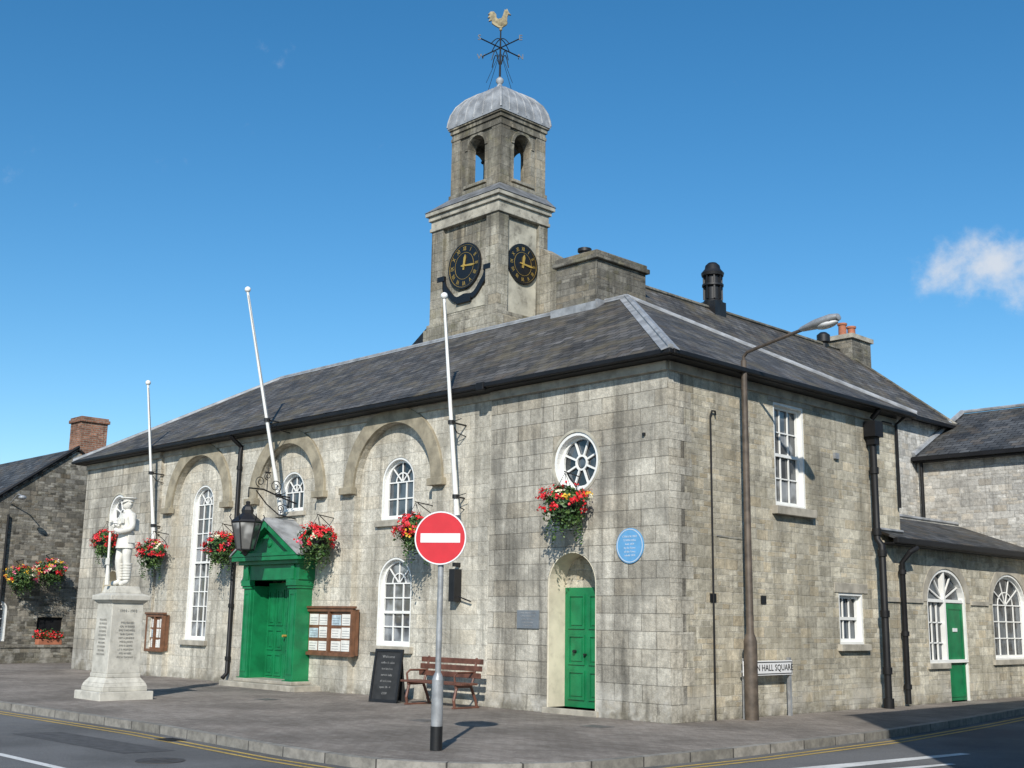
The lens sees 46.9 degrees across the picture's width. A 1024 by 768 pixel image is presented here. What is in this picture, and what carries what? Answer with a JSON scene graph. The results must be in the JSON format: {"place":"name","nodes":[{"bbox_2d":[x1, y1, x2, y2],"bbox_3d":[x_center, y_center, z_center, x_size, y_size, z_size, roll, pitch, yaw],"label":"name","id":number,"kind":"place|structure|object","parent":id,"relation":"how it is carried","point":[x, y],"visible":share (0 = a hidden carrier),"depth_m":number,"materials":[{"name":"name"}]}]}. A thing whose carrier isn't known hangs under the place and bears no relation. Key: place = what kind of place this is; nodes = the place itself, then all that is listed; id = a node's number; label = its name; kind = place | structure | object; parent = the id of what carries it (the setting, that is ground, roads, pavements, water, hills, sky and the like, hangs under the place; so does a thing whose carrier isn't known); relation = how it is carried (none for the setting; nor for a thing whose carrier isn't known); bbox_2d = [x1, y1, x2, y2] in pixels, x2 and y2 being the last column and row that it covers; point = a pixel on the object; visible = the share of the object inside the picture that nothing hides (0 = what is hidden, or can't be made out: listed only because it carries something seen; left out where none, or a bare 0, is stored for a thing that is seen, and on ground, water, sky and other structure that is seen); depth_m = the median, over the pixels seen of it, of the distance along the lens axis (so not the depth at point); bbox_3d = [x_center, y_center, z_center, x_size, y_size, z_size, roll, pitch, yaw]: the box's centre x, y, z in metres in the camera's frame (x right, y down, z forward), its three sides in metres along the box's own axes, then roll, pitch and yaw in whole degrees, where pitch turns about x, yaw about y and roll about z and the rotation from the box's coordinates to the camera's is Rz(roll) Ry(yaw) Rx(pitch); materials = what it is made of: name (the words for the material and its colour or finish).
{"place":"outdoors","nodes":[
{"label":"outdoors","id":0,"kind":"place"},
{"bbox_2d":[0,663,1023,761],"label":"pavement","id":1,"kind":"structure","parent":0,"point":[357,724],"depth_m":19.49,"materials":[{"name":"grey concrete"}]},
{"bbox_2d":[0,644,72,663],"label":"stone wall","id":2,"kind":"structure","parent":1,"relation":"on","point":[23,653],"depth_m":39.30,"materials":[{"name":"grey stone"}]},
{"bbox_2d":[32,628,64,644],"bbox_3d":[-15.651,8.525,39.879,0.956,0.544,0.761,12,-16,-43],"label":"flower trough","id":3,"kind":"object","parent":2,"relation":"on","point":[51,634],"visible":1,"depth_m":39.74,"materials":[{"name":"ceramic"}]},
{"bbox_2d":[0,416,109,644],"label":"stone cottage","id":4,"kind":"structure","parent":1,"relation":"on","point":[42,503],"depth_m":40.92,"materials":[{"name":"stone"}]},
{"bbox_2d":[0,605,2,630],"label":"window glass","id":5,"kind":"structure","parent":4,"relation":"in","point":[1,609],"depth_m":39.56,"materials":[{"name":"glass"}]},
{"bbox_2d":[0,601,6,640],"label":"window frame","id":6,"kind":"structure","parent":4,"relation":"in","point":[4,612],"depth_m":39.53,"materials":[{"name":"white paint"}]},
{"bbox_2d":[3,559,40,597],"bbox_3d":[-16.419,6.495,39.484,1.171,1.284,1.423,12,-16,-43],"label":"hanging basket","id":7,"kind":"object","parent":4,"relation":"attached to","point":[21,577],"visible":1,"depth_m":39.27,"materials":[{"name":"green plant"}]},
{"bbox_2d":[33,553,67,590],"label":"hanging basket","id":8,"kind":"object","parent":4,"relation":"attached to","point":[52,570],"visible":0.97,"depth_m":40.01,"materials":[{"name":"green plant"}]},
{"bbox_2d":[74,497,152,700],"bbox_3d":[-7.887,4.312,23.829,1.120,4.050,1.120,12,-16,-43],"label":"soldier statue","id":9,"kind":"object","parent":1,"relation":"on","point":[115,673],"visible":0.99,"depth_m":23.46,"materials":[{"name":"stone"}]},
{"bbox_2d":[368,649,404,702],"bbox_3d":[-2.488,5.871,23.765,0.720,1.043,0.333,-7,-14,33],"label":"chalkboard sign","id":10,"kind":"object","parent":1,"relation":"on","point":[387,685],"visible":1,"depth_m":23.69,"materials":[{"name":"black wood"}]},
{"bbox_2d":[256,698,612,727],"bbox_3d":[-2.191,5.824,20.889,8.552,0.008,1.693,-8,-14,38],"label":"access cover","id":11,"kind":"object","parent":1,"relation":"in","point":[428,720],"visible":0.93,"depth_m":19.29,"materials":[{"name":"metal"}]},
{"bbox_2d":[415,511,466,750],"bbox_3d":[-0.950,3.205,15.414,0.710,3.075,0.155,-1,-12,12],"label":"no entry sign","id":12,"kind":"object","parent":1,"relation":"on","point":[440,538],"visible":0.99,"depth_m":15.53,"materials":[{"name":"red metal"}]},
{"bbox_2d":[400,655,483,708],"bbox_3d":[-1.363,5.766,22.868,0.657,0.940,1.800,12,-16,-43],"label":"park bench","id":13,"kind":"object","parent":1,"relation":"on","point":[472,673],"visible":0.98,"depth_m":22.91,"materials":[{"name":"brown wood"}]},
{"bbox_2d":[71,9,956,723],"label":"town hall","id":14,"kind":"structure","parent":1,"relation":"on","point":[611,381],"depth_m":24.77,"materials":[{"name":"stone"}]},
{"bbox_2d":[89,521,117,566],"bbox_3d":[-11.927,4.670,34.446,0.930,1.336,0.922,-3,-12,17],"label":"hanging basket","id":15,"kind":"object","parent":14,"relation":"attached to","point":[100,542],"visible":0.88,"depth_m":34.28,"materials":[{"name":"red plant"}]},
{"bbox_2d":[134,531,168,579],"bbox_3d":[-9.905,4.707,32.395,0.972,1.349,1.051,12,-16,-43],"label":"hanging basket","id":16,"kind":"object","parent":14,"relation":"attached to","point":[151,553],"visible":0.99,"depth_m":32.20,"materials":[{"name":"red plant"}]},
{"bbox_2d":[146,380,163,538],"bbox_3d":[-10.058,2.107,33.238,0.793,4.452,0.356,12,-16,-43],"label":"flagpole","id":17,"kind":"object","parent":14,"relation":"attached to","point":[153,525],"visible":0.96,"depth_m":33.20,"materials":[{"name":"white metal"}]},
{"bbox_2d":[144,612,169,651],"bbox_3d":[-9.783,6.817,32.471,0.240,1.050,1.030,12,-16,-43],"label":"notice board","id":18,"kind":"object","parent":14,"relation":"attached to","point":[159,631],"visible":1,"depth_m":32.31,"materials":[{"name":"brown wood"}]},
{"bbox_2d":[200,523,234,575],"bbox_3d":[-7.358,4.207,29.930,0.961,1.337,0.978,12,-16,-43],"label":"hanging basket","id":19,"kind":"object","parent":14,"relation":"attached to","point":[221,546],"visible":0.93,"depth_m":29.67,"materials":[{"name":"red plant"}]},
{"bbox_2d":[229,468,296,555],"bbox_3d":[-5.870,3.054,28.132,1.716,2.132,0.829,12,-16,-43],"label":"wall lantern","id":20,"kind":"object","parent":14,"relation":"attached to","point":[246,523],"depth_m":27.58,"materials":[{"name":"black metal"}]},
{"bbox_2d":[245,287,289,514],"bbox_3d":[-5.890,0.395,28.667,1.593,5.459,0.356,12,-16,-43],"label":"flagpole","id":21,"kind":"object","parent":14,"relation":"attached to","point":[267,420],"visible":0.98,"depth_m":28.64,"materials":[{"name":"white metal"}]},
{"bbox_2d":[293,514,336,572],"bbox_3d":[-4.423,3.652,27.016,1.006,1.339,1.096,0,-11,3],"label":"hanging basket","id":22,"kind":"object","parent":14,"relation":"attached to","point":[316,540],"visible":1,"depth_m":26.73,"materials":[{"name":"red plant"}]},
{"bbox_2d":[305,606,358,656],"bbox_3d":[-4.109,5.601,26.782,0.240,1.100,1.880,12,-16,-43],"label":"notice board","id":23,"kind":"object","parent":14,"relation":"attached to","point":[333,630],"visible":1,"depth_m":26.63,"materials":[{"name":"brown wood"}]},
{"bbox_2d":[391,501,432,565],"bbox_3d":[-2.009,3.095,24.455,1.036,1.338,0.891,3,-11,-9],"label":"hanging basket","id":24,"kind":"object","parent":14,"relation":"attached to","point":[406,528],"visible":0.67,"depth_m":24.33,"materials":[{"name":"red plant"}]},
{"bbox_2d":[441,292,466,514],"bbox_3d":[-1.140,0.382,24.290,0.793,4.602,0.356,12,-16,-43],"label":"flagpole","id":25,"kind":"object","parent":14,"relation":"attached to","point":[452,423],"visible":0.98,"depth_m":24.23,"materials":[{"name":"white metal"}]},
{"bbox_2d":[117,440,854,638],"bbox_3d":[-2.392,4.356,29.968,6.160,3.785,20.944,12,-16,-43],"label":"window glass dark","id":26,"kind":"structure","parent":14,"relation":"in","point":[570,463],"depth_m":25.89,"materials":[{"name":"glass"}]},
{"bbox_2d":[109,402,863,646],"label":"window frames","id":27,"kind":"structure","parent":14,"relation":"in","point":[561,454],"depth_m":25.75,"materials":[{"name":"white paint"}]},
{"bbox_2d":[517,610,539,628],"bbox_3d":[0.305,4.449,22.309,0.039,0.340,0.580,12,-16,-43],"label":"wall plaque","id":28,"kind":"object","parent":14,"relation":"attached to","point":[528,619],"depth_m":22.28,"materials":[{"name":"grey metal"}]},
{"bbox_2d":[535,471,592,544],"bbox_3d":[1.012,2.242,21.488,1.096,1.335,0.934,-6,-13,32],"label":"hanging basket","id":29,"kind":"object","parent":14,"relation":"attached to","point":[565,508],"visible":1,"depth_m":21.33,"materials":[{"name":"red plant"}]},
{"bbox_2d":[565,587,594,708],"bbox_3d":[1.397,4.852,21.763,0.074,2.170,1.130,12,-16,-43],"label":"side door","id":30,"kind":"structure","parent":14,"relation":"in","point":[579,602],"depth_m":21.87,"materials":[{"name":"green paint"}]},
{"bbox_2d":[616,528,643,563],"bbox_3d":[2.083,2.850,20.801,0.034,0.620,0.620,12,-16,-43],"label":"blue plaque","id":31,"kind":"object","parent":14,"relation":"attached to","point":[630,545],"visible":1,"depth_m":20.78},
{"bbox_2d":[919,463,925,517],"bbox_3d":[11.415,3.223,32.777,0.092,2.200,0.092,5,-12,-21],"label":"drainpipe","id":32,"kind":"object","parent":14,"relation":"attached to","point":[922,490],"visible":0.65,"depth_m":32.79,"materials":[{"name":"black metal"}]},
{"bbox_2d":[741,657,792,718],"bbox_3d":[4.647,5.521,21.433,1.603,1.070,0.086,12,-16,-43],"label":"street name sign","id":33,"kind":"object","parent":1,"relation":"on","point":[779,667],"visible":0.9,"depth_m":21.68,"materials":[{"name":"white metal"}]},
{"bbox_2d":[741,313,840,720],"bbox_3d":[4.923,2.327,20.698,0.280,7.014,2.134,12,-16,-43],"label":"street lamp","id":34,"kind":"object","parent":1,"relation":"on","point":[750,639],"visible":1,"depth_m":21.03,"materials":[{"name":"grey metal"}]},
{"bbox_2d":[880,514,1023,706],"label":"single storey annexe","id":35,"kind":"structure","parent":1,"relation":"on","point":[965,598],"depth_m":27.31,"materials":[{"name":"grey stone"}]},
{"bbox_2d":[946,603,967,700],"bbox_3d":[10.155,6.134,27.064,0.870,2.170,0.095,12,-16,-43],"label":"annexe door","id":36,"kind":"structure","parent":35,"relation":"in","point":[954,615],"depth_m":27.05,"materials":[{"name":"green paint"}]},
{"bbox_2d":[927,569,1023,700],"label":"annexe window frames","id":37,"kind":"structure","parent":35,"relation":"in","point":[941,589],"depth_m":27.34,"materials":[{"name":"white paint"}]},
{"bbox_2d":[0,709,1023,767],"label":"road","id":38,"kind":"structure","parent":0,"point":[1000,746],"depth_m":16.18,"materials":[{"name":"grey asphalt"}]},
{"bbox_2d":[0,753,63,767],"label":"white road marking","id":39,"kind":"object","parent":38,"relation":"on","point":[28,760],"visible":1,"depth_m":14.28,"materials":[{"name":"paint"}]},
{"bbox_2d":[16,732,174,752],"bbox_3d":[-5.944,5.029,16.596,3.423,0.001,0.697,-10,-16,43],"label":"tarmac patch","id":40,"kind":"object","parent":38,"relation":"on","point":[97,743],"visible":1,"depth_m":16.48,"materials":[{"name":"grey asphalt"}]},
{"bbox_2d":[135,758,184,763],"bbox_3d":[-4.341,4.646,14.564,0.600,0.012,0.600,12,-16,-43],"label":"manhole cover","id":41,"kind":"object","parent":38,"relation":"in","point":[159,760],"visible":1,"depth_m":14.51,"materials":[{"name":"metal"}]},
{"bbox_2d":[156,738,186,741],"bbox_3d":[-4.929,5.127,17.020,0.300,0.013,0.400,12,-16,-43],"label":"drain grate","id":42,"kind":"object","parent":38,"relation":"on","point":[170,739],"visible":1,"depth_m":16.98,"materials":[{"name":"black metal"}]},
{"bbox_2d":[0,701,1023,767],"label":"kerb","id":43,"kind":"structure","parent":38,"relation":"on","point":[355,761],"depth_m":16.16,"materials":[{"name":"stone"}]},
{"bbox_2d":[0,711,1023,767],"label":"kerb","id":44,"kind":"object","parent":38,"relation":"on","point":[666,767],"visible":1,"depth_m":17.11,"materials":[{"name":"paint"}]},
{"bbox_2d":[0,713,1023,767],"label":"yellow line","id":45,"kind":"object","parent":38,"relation":"on","point":[690,767],"visible":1,"depth_m":16.99,"materials":[{"name":"paint"}]},
{"bbox_2d":[799,753,966,767],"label":"white road marking","id":46,"kind":"object","parent":38,"relation":"on","point":[872,762],"visible":1,"depth_m":15.60,"materials":[{"name":"paint"}]},
{"bbox_2d":[899,763,953,767],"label":"white road marking","id":47,"kind":"object","parent":38,"relation":"on","point":[924,766],"visible":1,"depth_m":15.23,"materials":[{"name":"paint"}]},
{"bbox_2d":[0,0,1023,463],"label":"sky","id":48,"kind":"structure","parent":0,"point":[162,161],"materials":[{"name":"blue"}]},
{"bbox_2d":[917,454,1023,546],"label":"wall","id":49,"kind":"structure","parent":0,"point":[984,496],"depth_m":31.76,"materials":[{"name":"grey stone"}]},
{"bbox_2d":[915,407,1023,456],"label":"roof","id":50,"kind":"structure","parent":49,"relation":"on","point":[988,430],"depth_m":33.15,"materials":[{"name":"stone"}]},
{"bbox_2d":[911,447,1023,463],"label":"gutter","id":51,"kind":"object","parent":50,"relation":"attached to","point":[973,455],"visible":1,"depth_m":31.84,"materials":[{"name":"black metal"}]},
{"bbox_2d":[911,403,1023,456],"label":"lead verge","id":52,"kind":"structure","parent":50,"relation":"on","point":[931,438],"depth_m":34.44,"materials":[{"name":"grey metal"}]}
]}

